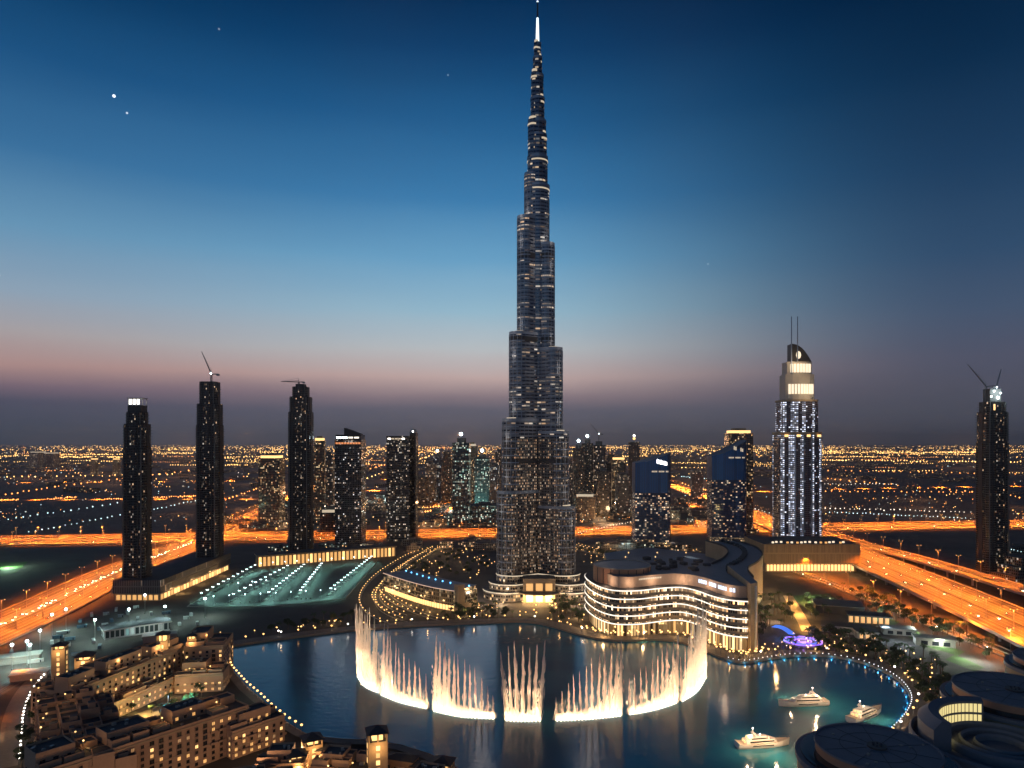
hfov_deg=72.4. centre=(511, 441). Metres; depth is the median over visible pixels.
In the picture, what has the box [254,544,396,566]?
colonnade hall
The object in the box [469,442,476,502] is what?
city tower
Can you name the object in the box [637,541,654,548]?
block
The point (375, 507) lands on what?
block
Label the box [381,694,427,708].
fountain
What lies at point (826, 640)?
tree
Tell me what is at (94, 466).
city tower
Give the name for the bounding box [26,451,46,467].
city tower
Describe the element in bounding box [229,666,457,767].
quay path
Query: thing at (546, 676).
lake water
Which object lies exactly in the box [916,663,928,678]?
palm tree
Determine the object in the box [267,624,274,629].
tree
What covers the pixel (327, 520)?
city tower
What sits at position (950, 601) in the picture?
highway
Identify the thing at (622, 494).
city tower
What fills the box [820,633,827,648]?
palm tree
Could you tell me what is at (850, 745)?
round hall
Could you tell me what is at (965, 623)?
palm tree
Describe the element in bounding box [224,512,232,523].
block
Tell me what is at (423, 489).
city tower
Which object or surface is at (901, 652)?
tree
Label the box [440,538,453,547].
block
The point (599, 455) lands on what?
city tower
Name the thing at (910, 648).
palm tree
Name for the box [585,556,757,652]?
shopping building
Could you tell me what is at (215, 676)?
hotel wing
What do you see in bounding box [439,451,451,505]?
city tower
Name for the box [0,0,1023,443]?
sky
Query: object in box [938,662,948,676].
palm tree
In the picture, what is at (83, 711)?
hotel wing
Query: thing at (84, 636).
service yard
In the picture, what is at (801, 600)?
lawn
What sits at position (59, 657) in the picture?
lit tower
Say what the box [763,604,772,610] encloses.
tree
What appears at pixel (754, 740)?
yacht
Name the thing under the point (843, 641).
tree
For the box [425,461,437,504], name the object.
city tower
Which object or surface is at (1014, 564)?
apartment block
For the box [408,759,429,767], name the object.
house
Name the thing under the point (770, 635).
park paving
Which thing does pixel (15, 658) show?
yard shed
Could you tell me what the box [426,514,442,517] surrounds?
block
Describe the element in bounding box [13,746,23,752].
tree
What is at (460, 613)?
tree
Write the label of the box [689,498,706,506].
block
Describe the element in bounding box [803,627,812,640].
palm tree
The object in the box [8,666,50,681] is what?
yard shed
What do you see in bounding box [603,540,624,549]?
block
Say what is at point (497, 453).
city tower
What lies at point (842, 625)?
pavilion
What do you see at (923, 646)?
palm tree
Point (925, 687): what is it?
palm tree
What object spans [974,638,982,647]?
tree
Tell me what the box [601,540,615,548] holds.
block
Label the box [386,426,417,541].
office tower
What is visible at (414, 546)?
block
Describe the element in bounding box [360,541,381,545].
block
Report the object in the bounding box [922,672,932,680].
palm tree
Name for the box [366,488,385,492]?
highway
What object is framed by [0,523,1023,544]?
highway
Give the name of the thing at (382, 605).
loop road
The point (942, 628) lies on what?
tree
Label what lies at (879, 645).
tree
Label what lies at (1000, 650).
highway
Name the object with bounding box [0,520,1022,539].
highway
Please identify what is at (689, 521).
block
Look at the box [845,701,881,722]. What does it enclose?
yacht
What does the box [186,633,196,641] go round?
lit tower
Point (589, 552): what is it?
loop road
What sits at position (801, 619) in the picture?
avenue
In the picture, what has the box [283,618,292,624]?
tree
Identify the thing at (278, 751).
hotel wing
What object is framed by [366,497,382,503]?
block
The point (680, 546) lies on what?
block
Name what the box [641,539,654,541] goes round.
block
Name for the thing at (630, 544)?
block
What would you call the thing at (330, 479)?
city tower
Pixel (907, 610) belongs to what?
tree
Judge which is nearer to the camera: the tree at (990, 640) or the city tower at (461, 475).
the tree at (990, 640)
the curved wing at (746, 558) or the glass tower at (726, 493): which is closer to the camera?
the curved wing at (746, 558)
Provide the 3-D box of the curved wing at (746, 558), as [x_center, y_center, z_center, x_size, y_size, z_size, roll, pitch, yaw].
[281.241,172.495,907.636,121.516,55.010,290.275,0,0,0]
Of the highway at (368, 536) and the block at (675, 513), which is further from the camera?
the block at (675, 513)
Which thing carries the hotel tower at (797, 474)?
on the ground at (38, 510)
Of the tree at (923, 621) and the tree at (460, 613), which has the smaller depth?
the tree at (923, 621)
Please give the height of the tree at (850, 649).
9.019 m
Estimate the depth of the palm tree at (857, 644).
647.08 m
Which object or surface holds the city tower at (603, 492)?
on the ground at (38, 510)
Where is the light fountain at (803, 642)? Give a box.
[781,636,825,647]
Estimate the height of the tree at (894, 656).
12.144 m
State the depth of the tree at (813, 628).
706.37 m
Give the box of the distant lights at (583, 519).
[4,468,1011,549]
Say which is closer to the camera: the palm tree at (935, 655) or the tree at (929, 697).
the tree at (929, 697)
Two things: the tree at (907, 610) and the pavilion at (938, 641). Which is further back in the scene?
the tree at (907, 610)
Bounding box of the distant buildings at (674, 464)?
[0,445,1023,493]
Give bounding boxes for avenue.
[784,596,810,631]
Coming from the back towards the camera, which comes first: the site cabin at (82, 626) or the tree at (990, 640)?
the site cabin at (82, 626)
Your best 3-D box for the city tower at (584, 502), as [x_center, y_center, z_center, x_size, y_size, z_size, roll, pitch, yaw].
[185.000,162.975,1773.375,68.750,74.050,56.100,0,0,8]
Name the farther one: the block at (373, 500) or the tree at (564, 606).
the block at (373, 500)
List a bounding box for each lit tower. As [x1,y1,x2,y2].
[49,641,69,679]
[72,650,96,668]
[155,630,170,649]
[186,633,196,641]
[286,748,307,767]
[299,732,324,764]
[365,725,389,767]
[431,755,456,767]
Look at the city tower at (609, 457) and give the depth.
2124.71 m
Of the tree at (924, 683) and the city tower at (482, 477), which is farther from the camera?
the city tower at (482, 477)
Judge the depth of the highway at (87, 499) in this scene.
2429.94 m
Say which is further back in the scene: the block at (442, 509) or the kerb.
the block at (442, 509)
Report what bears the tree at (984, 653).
on the ground at (38, 510)
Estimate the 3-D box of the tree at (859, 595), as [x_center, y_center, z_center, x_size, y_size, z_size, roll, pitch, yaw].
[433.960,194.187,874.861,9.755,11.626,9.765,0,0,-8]
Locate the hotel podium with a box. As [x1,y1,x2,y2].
[744,536,859,571]
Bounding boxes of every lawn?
[0,562,26,576]
[793,594,836,610]
[865,617,898,624]
[904,625,963,655]
[945,655,984,670]
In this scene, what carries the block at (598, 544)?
on the ground at (38, 510)
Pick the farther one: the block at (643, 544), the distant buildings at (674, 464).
the distant buildings at (674, 464)
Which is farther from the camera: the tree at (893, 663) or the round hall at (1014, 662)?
the tree at (893, 663)
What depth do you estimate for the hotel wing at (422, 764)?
397.31 m
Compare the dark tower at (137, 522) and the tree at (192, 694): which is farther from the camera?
the dark tower at (137, 522)
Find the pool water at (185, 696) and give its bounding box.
[180,694,190,700]
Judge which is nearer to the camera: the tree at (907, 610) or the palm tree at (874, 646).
the palm tree at (874, 646)
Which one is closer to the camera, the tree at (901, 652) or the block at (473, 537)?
the tree at (901, 652)
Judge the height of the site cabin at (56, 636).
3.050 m
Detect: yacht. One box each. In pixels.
[734,728,789,749]
[778,687,829,706]
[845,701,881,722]
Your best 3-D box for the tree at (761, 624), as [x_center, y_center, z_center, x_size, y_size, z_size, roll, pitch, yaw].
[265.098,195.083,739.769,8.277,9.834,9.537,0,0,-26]
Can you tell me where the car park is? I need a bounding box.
[189,560,376,605]
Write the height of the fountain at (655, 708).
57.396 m
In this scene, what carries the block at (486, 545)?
on the ground at (38, 510)
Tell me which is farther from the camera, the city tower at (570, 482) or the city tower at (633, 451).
the city tower at (633, 451)
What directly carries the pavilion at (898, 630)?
on the park paving
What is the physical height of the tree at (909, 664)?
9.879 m
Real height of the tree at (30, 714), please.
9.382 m
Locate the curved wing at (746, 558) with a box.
[705,539,762,603]
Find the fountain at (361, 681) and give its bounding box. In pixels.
[357,663,377,691]
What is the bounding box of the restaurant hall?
[845,610,891,624]
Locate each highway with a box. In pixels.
[0,494,287,645]
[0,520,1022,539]
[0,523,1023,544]
[38,499,257,499]
[44,479,385,482]
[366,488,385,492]
[671,484,1023,647]
[753,486,975,491]
[791,571,1011,656]
[822,528,1023,595]
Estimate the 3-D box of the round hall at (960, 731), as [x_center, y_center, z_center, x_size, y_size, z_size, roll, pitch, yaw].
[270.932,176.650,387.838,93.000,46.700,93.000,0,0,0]
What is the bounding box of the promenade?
[233,617,933,730]
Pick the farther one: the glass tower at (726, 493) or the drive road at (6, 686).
the glass tower at (726, 493)
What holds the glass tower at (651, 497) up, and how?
on the ground at (38, 510)
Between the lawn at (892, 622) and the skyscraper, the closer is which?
the lawn at (892, 622)
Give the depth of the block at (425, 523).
1641.56 m
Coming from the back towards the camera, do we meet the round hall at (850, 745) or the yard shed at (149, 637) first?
the yard shed at (149, 637)
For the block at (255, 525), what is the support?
on the ground at (38, 510)
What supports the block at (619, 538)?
on the ground at (38, 510)
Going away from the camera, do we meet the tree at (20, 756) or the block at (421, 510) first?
the tree at (20, 756)
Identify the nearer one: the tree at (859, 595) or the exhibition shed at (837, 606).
the exhibition shed at (837, 606)
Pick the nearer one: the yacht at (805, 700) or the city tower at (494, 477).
the yacht at (805, 700)
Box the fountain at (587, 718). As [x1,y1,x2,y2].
[555,715,621,720]
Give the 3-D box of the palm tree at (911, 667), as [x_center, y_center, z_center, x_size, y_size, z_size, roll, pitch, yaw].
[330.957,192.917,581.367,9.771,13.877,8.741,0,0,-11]
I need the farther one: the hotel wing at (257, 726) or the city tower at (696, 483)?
the city tower at (696, 483)
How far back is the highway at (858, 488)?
3004.77 m
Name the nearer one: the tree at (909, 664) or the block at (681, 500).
the tree at (909, 664)
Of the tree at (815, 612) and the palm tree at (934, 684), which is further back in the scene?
the tree at (815, 612)
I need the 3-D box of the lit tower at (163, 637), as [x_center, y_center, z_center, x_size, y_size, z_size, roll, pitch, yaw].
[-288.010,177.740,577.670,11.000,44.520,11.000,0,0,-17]
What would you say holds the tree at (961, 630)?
on the ground at (38, 510)
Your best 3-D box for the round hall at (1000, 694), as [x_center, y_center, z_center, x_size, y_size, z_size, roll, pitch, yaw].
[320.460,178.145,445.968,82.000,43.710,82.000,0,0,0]
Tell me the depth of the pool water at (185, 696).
546.85 m
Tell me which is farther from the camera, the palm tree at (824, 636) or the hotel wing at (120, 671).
the palm tree at (824, 636)
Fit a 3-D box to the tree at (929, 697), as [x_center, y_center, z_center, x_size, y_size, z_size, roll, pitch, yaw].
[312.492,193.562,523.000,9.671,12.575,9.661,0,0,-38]
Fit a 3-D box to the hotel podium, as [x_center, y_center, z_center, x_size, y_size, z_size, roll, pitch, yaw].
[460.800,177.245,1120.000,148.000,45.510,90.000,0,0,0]
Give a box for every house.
[252,760,280,767]
[314,742,350,755]
[388,751,420,767]
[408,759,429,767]
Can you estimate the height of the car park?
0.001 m
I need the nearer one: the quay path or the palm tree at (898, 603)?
the quay path
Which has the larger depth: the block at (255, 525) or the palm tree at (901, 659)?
the block at (255, 525)
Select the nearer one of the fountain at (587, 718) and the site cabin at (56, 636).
the fountain at (587, 718)
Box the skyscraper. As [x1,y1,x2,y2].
[483,0,586,602]
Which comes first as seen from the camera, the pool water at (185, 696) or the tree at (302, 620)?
the pool water at (185, 696)
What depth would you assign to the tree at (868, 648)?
648.16 m
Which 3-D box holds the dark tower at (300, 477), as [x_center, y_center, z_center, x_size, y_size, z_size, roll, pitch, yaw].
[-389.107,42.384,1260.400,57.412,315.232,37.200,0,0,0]
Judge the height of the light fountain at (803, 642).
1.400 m
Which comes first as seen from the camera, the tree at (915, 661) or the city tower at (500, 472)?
the tree at (915, 661)
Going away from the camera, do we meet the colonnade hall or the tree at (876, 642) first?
the tree at (876, 642)
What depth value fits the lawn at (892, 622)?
778.78 m
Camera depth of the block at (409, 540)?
1347.73 m
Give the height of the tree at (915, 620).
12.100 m
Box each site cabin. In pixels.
[28,658,43,663]
[52,634,62,638]
[56,630,69,634]
[65,636,74,640]
[77,624,86,627]
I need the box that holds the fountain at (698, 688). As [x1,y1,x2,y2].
[681,667,705,701]
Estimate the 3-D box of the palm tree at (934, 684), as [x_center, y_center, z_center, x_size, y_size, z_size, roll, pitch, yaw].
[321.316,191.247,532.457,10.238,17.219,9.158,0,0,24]
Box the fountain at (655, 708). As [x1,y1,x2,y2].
[628,702,676,714]
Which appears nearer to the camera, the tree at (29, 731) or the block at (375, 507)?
the tree at (29, 731)
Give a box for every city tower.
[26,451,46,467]
[41,452,61,467]
[89,458,99,475]
[111,458,121,475]
[258,453,284,526]
[314,436,325,523]
[316,506,334,535]
[326,451,334,506]
[418,474,431,507]
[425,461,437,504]
[433,450,442,500]
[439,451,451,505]
[449,432,471,526]
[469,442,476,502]
[470,502,496,525]
[475,449,489,502]
[490,462,499,502]
[494,449,501,464]
[500,456,501,489]
[569,460,572,503]
[573,439,583,504]
[574,491,598,521]
[582,435,592,492]
[592,426,605,505]
[595,468,612,518]
[606,454,613,470]
[611,456,625,505]
[612,472,631,515]
[628,435,639,499]
[688,469,704,498]
[724,428,757,532]
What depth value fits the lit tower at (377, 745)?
403.47 m
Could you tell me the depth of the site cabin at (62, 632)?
728.17 m
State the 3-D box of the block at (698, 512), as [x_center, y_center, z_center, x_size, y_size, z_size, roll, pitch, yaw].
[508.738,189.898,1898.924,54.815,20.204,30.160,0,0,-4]
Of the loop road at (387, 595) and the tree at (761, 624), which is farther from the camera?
the loop road at (387, 595)
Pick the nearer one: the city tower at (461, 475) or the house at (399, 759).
the house at (399, 759)
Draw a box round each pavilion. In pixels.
[99,616,171,639]
[821,620,871,634]
[852,627,879,639]
[879,624,917,635]
[911,633,957,647]
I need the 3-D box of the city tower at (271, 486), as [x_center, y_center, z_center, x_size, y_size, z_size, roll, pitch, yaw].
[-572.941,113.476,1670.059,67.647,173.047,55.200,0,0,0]
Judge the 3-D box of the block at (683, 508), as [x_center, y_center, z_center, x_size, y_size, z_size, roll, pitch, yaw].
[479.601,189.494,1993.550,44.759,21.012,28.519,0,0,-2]
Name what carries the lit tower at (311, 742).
on the ground at (38, 510)
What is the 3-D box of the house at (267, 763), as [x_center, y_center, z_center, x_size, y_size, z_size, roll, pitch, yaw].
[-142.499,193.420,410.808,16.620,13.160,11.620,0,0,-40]
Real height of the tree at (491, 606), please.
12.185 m
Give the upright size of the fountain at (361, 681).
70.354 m
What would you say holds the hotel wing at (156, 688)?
on the ground at (38, 510)
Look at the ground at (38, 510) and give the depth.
1481.49 m
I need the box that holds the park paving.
[751,607,1004,698]
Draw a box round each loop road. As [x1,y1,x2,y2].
[360,547,445,622]
[373,585,405,616]
[381,592,485,619]
[382,548,436,584]
[576,549,603,555]
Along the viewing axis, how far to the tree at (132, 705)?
518.22 m
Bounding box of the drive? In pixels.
[0,669,50,767]
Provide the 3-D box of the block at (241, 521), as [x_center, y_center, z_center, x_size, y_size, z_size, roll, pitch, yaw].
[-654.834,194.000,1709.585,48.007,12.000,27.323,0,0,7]
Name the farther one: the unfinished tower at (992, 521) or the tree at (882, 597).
the unfinished tower at (992, 521)
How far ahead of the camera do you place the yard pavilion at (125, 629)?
725.72 m
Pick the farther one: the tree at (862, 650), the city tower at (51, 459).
the city tower at (51, 459)
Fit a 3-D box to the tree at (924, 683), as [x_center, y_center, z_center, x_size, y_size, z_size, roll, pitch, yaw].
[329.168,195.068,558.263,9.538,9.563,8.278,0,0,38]
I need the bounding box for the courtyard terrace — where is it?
[133,706,159,717]
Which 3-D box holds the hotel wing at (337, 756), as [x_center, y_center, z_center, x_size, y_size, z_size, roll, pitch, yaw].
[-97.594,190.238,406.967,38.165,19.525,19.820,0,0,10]
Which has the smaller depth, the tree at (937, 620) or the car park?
the tree at (937, 620)
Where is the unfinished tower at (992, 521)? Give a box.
[968,365,1009,573]
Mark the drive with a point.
(9, 741)
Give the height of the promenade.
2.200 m
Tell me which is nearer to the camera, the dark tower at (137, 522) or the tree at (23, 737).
the tree at (23, 737)
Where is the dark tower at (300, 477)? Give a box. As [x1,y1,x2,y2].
[281,378,313,550]
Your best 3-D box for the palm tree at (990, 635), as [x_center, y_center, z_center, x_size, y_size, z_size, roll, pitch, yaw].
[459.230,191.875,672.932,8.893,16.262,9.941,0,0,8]
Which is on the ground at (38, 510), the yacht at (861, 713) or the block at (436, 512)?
the block at (436, 512)
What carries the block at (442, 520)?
on the ground at (38, 510)
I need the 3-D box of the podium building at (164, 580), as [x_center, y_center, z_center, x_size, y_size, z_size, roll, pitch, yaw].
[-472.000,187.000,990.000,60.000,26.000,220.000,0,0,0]
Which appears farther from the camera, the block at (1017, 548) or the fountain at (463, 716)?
the block at (1017, 548)
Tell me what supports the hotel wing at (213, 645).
on the ground at (38, 510)
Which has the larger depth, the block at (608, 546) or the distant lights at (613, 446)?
the distant lights at (613, 446)
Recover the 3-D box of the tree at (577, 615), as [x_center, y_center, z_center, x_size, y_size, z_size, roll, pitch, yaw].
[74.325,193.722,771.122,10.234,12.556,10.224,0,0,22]
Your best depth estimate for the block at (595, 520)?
1742.53 m
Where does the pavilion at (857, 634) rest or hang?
on the park paving
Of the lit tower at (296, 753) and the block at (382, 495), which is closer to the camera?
the lit tower at (296, 753)
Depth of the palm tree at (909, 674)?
577.41 m
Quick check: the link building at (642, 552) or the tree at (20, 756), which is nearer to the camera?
the tree at (20, 756)
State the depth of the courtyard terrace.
514.62 m
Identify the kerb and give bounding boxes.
[187,559,377,606]
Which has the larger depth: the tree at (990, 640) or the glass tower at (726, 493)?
the glass tower at (726, 493)
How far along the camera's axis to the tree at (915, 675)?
576.01 m
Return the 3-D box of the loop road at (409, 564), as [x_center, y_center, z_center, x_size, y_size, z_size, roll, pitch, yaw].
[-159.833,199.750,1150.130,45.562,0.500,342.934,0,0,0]
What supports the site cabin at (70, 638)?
on the service yard at (84, 636)
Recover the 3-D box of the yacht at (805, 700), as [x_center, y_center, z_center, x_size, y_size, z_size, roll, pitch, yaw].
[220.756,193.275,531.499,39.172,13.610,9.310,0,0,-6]
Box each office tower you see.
[335,428,365,544]
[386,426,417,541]
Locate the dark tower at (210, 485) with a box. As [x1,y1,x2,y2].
[195,353,224,557]
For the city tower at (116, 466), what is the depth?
4118.89 m
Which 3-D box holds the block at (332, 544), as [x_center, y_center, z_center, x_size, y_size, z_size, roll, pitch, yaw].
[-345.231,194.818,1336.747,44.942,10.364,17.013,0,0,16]
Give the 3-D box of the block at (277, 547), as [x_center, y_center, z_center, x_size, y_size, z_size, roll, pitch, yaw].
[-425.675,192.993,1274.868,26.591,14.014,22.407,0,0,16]
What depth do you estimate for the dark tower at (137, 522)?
892.50 m
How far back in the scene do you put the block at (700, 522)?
1646.47 m
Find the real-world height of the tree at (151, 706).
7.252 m
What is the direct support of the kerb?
on the ground at (38, 510)
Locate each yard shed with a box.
[0,650,42,665]
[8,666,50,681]
[142,630,177,643]
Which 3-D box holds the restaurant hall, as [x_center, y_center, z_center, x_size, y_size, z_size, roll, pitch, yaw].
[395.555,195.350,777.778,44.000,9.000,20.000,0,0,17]
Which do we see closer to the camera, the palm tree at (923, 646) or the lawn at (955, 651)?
the palm tree at (923, 646)
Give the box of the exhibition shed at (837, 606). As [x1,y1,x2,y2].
[812,598,864,614]
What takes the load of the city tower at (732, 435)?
on the ground at (38, 510)
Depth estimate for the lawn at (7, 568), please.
1113.87 m
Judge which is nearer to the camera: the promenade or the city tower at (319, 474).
the promenade
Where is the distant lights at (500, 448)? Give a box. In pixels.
[0,445,1023,520]
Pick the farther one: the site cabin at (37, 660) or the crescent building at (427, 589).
the crescent building at (427, 589)
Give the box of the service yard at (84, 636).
[0,606,213,671]
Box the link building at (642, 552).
[604,547,715,562]
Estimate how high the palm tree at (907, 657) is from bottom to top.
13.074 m
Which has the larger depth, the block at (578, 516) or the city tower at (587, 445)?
the city tower at (587, 445)
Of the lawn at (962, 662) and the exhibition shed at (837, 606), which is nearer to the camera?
the lawn at (962, 662)
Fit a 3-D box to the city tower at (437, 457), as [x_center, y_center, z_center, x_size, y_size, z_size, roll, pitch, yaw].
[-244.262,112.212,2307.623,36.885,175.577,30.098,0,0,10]
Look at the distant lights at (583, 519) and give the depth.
1883.86 m
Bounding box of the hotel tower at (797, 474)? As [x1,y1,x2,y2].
[772,316,821,535]
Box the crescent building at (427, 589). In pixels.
[383,570,476,610]
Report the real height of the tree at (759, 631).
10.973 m
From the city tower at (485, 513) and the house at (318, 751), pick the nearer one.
the house at (318, 751)
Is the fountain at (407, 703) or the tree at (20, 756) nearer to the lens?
the tree at (20, 756)
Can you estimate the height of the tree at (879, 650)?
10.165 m
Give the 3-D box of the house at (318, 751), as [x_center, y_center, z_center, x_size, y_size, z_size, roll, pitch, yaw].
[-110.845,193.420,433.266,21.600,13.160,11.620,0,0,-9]
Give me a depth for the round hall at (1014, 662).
534.30 m
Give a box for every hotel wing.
[24,692,248,767]
[31,643,183,723]
[32,676,137,767]
[55,636,183,694]
[110,667,180,716]
[172,656,231,693]
[183,625,233,667]
[224,701,286,759]
[235,764,292,767]
[255,742,309,767]
[310,744,370,767]
[396,761,445,767]
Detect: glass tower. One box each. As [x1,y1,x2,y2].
[632,453,673,546]
[707,440,745,541]
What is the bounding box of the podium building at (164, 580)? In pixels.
[113,553,230,600]
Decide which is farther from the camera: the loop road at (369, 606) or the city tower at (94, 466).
the city tower at (94, 466)
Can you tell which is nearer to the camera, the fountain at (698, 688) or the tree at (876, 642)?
the fountain at (698, 688)
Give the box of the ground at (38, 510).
[0,444,1023,767]
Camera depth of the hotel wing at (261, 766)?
393.06 m
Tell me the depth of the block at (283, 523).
1640.04 m
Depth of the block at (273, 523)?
1641.93 m
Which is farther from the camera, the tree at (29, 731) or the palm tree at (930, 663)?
the palm tree at (930, 663)
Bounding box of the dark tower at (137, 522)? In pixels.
[121,398,152,578]
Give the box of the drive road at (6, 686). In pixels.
[0,670,50,696]
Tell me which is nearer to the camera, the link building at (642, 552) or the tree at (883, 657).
the tree at (883, 657)
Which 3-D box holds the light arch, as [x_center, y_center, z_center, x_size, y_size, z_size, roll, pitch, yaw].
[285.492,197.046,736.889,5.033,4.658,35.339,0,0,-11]
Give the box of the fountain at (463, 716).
[433,710,493,718]
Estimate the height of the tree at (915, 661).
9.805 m
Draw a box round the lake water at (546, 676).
[232,623,909,767]
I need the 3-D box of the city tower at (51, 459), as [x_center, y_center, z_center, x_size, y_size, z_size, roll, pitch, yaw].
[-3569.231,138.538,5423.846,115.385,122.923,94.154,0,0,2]
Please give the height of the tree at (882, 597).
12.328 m
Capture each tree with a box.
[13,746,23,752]
[13,751,23,765]
[14,724,27,730]
[14,731,31,747]
[24,727,34,740]
[27,711,34,723]
[130,702,136,711]
[147,704,154,712]
[169,698,177,703]
[189,691,198,697]
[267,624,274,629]
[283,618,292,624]
[300,617,309,629]
[348,609,355,618]
[456,611,463,616]
[486,604,494,614]
[562,604,570,609]
[574,612,583,618]
[758,622,766,630]
[758,628,763,637]
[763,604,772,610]
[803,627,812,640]
[810,625,819,637]
[811,610,819,618]
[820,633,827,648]
[824,638,831,644]
[825,623,834,636]
[830,629,839,638]
[835,643,844,651]
[839,639,848,644]
[846,647,853,653]
[852,643,861,655]
[856,593,863,600]
[858,647,867,653]
[864,645,872,657]
[870,645,879,659]
[872,640,882,644]
[872,647,881,657]
[876,643,886,655]
[879,594,887,603]
[880,654,889,662]
[889,660,899,666]
[890,654,900,661]
[895,601,902,617]
[896,649,905,656]
[896,658,906,669]
[903,608,912,617]
[903,655,911,670]
[904,645,915,661]
[904,662,915,669]
[905,671,912,681]
[906,665,914,679]
[908,617,917,625]
[910,658,920,664]
[910,671,921,681]
[914,682,926,692]
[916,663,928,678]
[918,680,930,687]
[919,618,927,627]
[919,685,932,700]
[920,643,927,659]
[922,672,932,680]
[922,692,936,701]
[923,662,934,670]
[928,681,939,697]
[930,653,939,668]
[930,676,942,692]
[933,617,943,624]
[937,624,948,635]
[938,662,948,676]
[955,626,964,636]
[955,637,963,645]
[962,622,970,635]
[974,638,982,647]
[982,650,989,655]
[984,637,994,642]
[985,632,994,647]
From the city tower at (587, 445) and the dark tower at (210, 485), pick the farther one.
the city tower at (587, 445)
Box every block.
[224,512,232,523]
[232,519,255,523]
[241,522,266,528]
[259,519,282,526]
[268,544,287,551]
[278,520,287,526]
[318,541,343,547]
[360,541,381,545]
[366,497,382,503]
[366,503,385,510]
[372,512,385,517]
[373,492,385,502]
[402,537,422,545]
[406,542,421,550]
[418,508,431,512]
[418,520,434,526]
[423,516,446,524]
[424,511,449,515]
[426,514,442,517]
[432,507,451,512]
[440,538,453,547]
[443,513,451,521]
[462,539,480,546]
[464,535,480,539]
[474,539,496,549]
[576,511,581,522]
[591,517,605,522]
[596,539,606,547]
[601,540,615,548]
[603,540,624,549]
[613,536,625,540]
[618,539,636,549]
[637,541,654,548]
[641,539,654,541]
[669,542,690,550]
[671,505,689,512]
[671,508,679,519]
[674,496,688,503]
[687,516,698,524]
[688,508,706,515]
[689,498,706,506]
[693,518,706,526]
[990,555,1023,583]
[1009,544,1023,553]
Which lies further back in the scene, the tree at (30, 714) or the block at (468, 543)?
the block at (468, 543)
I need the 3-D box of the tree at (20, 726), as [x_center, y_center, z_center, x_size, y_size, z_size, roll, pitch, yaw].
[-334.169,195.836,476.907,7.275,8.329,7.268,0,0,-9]
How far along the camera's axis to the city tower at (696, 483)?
2414.23 m
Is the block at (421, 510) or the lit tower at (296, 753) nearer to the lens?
the lit tower at (296, 753)
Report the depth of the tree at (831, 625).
718.09 m
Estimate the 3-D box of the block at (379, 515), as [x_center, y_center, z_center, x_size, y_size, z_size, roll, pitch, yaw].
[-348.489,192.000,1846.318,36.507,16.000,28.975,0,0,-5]
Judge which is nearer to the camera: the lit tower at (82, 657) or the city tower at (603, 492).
the lit tower at (82, 657)
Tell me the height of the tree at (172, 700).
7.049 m
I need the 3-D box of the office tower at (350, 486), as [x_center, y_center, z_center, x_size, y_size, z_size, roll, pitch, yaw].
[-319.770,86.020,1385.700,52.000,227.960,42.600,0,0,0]
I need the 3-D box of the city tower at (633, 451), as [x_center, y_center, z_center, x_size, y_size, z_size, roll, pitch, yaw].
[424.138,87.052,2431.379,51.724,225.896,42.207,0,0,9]
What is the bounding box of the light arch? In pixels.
[773,625,794,634]
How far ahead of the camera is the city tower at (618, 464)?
2001.36 m
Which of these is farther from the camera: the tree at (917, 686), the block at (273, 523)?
the block at (273, 523)
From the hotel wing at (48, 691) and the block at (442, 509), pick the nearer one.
the hotel wing at (48, 691)
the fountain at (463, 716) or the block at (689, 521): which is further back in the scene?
the block at (689, 521)
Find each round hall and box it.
[795,722,961,767]
[905,696,1023,767]
[940,671,1023,728]
[1004,648,1023,675]
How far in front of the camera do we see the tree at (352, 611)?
788.81 m
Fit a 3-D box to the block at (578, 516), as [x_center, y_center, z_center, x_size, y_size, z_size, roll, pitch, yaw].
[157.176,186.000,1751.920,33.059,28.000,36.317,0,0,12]
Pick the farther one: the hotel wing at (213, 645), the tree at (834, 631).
the tree at (834, 631)
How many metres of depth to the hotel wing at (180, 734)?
416.77 m
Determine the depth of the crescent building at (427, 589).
859.65 m
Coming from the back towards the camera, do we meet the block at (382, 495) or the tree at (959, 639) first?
the block at (382, 495)
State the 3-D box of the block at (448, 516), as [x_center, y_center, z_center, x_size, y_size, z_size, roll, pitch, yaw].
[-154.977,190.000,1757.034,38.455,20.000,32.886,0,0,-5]
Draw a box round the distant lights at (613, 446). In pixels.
[5,445,1023,532]
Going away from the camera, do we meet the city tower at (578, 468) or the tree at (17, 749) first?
the tree at (17, 749)

